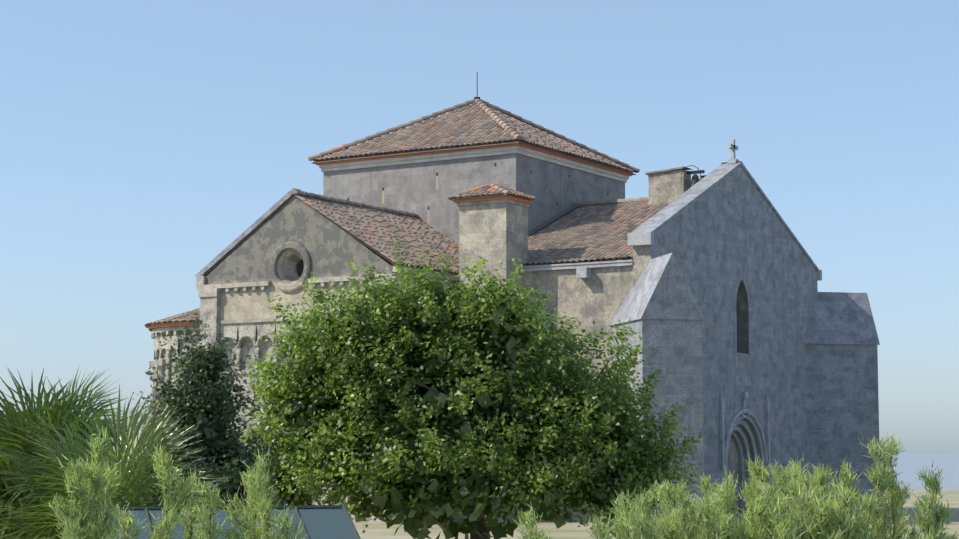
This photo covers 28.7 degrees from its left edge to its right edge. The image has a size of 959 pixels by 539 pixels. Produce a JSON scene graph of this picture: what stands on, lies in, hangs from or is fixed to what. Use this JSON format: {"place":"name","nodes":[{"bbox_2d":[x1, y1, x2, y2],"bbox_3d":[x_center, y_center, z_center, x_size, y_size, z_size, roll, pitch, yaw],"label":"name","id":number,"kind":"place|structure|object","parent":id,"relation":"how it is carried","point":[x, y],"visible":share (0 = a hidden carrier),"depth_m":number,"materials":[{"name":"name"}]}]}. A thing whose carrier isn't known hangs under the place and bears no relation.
{"place":"outdoors","nodes":[
{"label":"outdoors","id":0,"kind":"place"},
{"bbox_2d":[316,142,631,265],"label":"tower walls","id":1,"kind":"structure","parent":0,"point":[423,185],"depth_m":64.86,"materials":[{"name":"grey stone"}]},
{"bbox_2d":[308,71,639,174],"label":"tower roof","id":2,"kind":"structure","parent":1,"relation":"on","point":[478,121],"depth_m":66.55,"materials":[{"name":"brown tile"}]},
{"bbox_2d":[0,0,958,452],"label":"sky","id":3,"kind":"structure","parent":0,"point":[140,139],"materials":[{"name":"blue"}]},
{"bbox_2d":[353,453,958,538],"bbox_3d":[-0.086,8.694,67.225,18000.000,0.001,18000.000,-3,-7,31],"label":"ground","id":4,"kind":"structure","parent":0,"point":[910,465],"depth_m":71.11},
{"bbox_2d":[0,394,87,537],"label":"palm fronds","id":5,"kind":"object","parent":4,"relation":"on","point":[17,438],"depth_m":23.20,"materials":[{"name":"green plant"}]},
{"bbox_2d":[0,365,227,538],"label":"palm fronds","id":6,"kind":"object","parent":4,"relation":"on","point":[18,422],"visible":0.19,"depth_m":21.08,"materials":[{"name":"green plant"}]},
{"bbox_2d":[0,383,236,538],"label":"palm fronds","id":7,"kind":"object","parent":4,"relation":"on","point":[138,488],"visible":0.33,"depth_m":19.40,"materials":[{"name":"green plant"}]},
{"bbox_2d":[148,322,199,443],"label":"apse","id":8,"kind":"structure","parent":4,"relation":"on","point":[174,331],"depth_m":62.21,"materials":[{"name":"stone"}]},
{"bbox_2d":[145,308,199,327],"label":"apse roof","id":9,"kind":"structure","parent":8,"relation":"on","point":[187,316],"depth_m":62.10,"materials":[{"name":"brown tile"}]},
{"bbox_2d":[47,425,308,538],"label":"tamarisk","id":10,"kind":"object","parent":4,"relation":"on","point":[88,508],"depth_m":12.56,"materials":[{"name":"green plant"}]},
{"bbox_2d":[132,313,293,505],"bbox_3d":[-4.373,2.783,28.726,2.638,4.276,2.590,-3,-7,31],"label":"tree","id":11,"kind":"object","parent":4,"relation":"on","point":[232,466],"depth_m":28.45,"materials":[{"name":"green plant"}]},
{"bbox_2d":[92,505,360,538],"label":"greenhouse","id":12,"kind":"object","parent":4,"relation":"on","point":[327,522],"visible":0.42,"depth_m":16.42,"materials":[{"name":"glass"}]},
{"bbox_2d":[195,188,458,523],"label":"transept","id":13,"kind":"structure","parent":4,"relation":"on","point":[283,250],"depth_m":59.23,"materials":[{"name":"stone"}]},
{"bbox_2d":[203,189,458,275],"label":"gable roof","id":14,"kind":"structure","parent":13,"relation":"on","point":[374,229],"depth_m":60.25,"materials":[{"name":"brown tile"}]},
{"bbox_2d":[230,241,711,538],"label":"tree","id":15,"kind":"object","parent":4,"relation":"on","point":[273,387],"depth_m":31.66,"materials":[{"name":"green plant"}]},
{"bbox_2d":[454,195,531,521],"bbox_3d":[0.421,2.818,59.073,1.990,10.110,1.500,-3,-7,31],"label":"turret","id":16,"kind":"object","parent":4,"relation":"on","point":[491,228],"depth_m":58.92,"materials":[{"name":"stone"}]},
{"bbox_2d":[447,183,534,200],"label":"turret roof","id":17,"kind":"structure","parent":16,"relation":"on","point":[489,189],"depth_m":59.20,"materials":[{"name":"brown tile"}]},
{"bbox_2d":[522,139,821,521],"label":"nave","id":18,"kind":"structure","parent":4,"relation":"on","point":[728,239],"depth_m":61.97,"materials":[{"name":"stone"}]},
{"bbox_2d":[521,197,667,267],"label":"tiled roof","id":19,"kind":"structure","parent":18,"relation":"on","point":[597,231],"depth_m":61.81,"materials":[{"name":"brown tile"}]},
{"bbox_2d":[609,253,705,520],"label":"buttress","id":20,"kind":"structure","parent":18,"relation":"attached to","point":[660,308],"depth_m":54.73,"materials":[{"name":"stone"}]},
{"bbox_2d":[645,165,706,204],"bbox_3d":[6.951,-2.766,63.521,2.580,1.391,0.760,-3,-7,31],"label":"bell cote","id":21,"kind":"object","parent":18,"relation":"on","point":[668,186],"depth_m":63.52,"materials":[{"name":"stone"}]},
{"bbox_2d":[804,292,883,511],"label":"buttress","id":22,"kind":"structure","parent":18,"relation":"attached to","point":[841,342],"depth_m":67.22,"materials":[{"name":"stone"}]},
{"bbox_2d":[509,432,957,538],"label":"tamarisk","id":23,"kind":"object","parent":4,"relation":"on","point":[831,510],"depth_m":12.55,"materials":[{"name":"green plant"}]}
]}

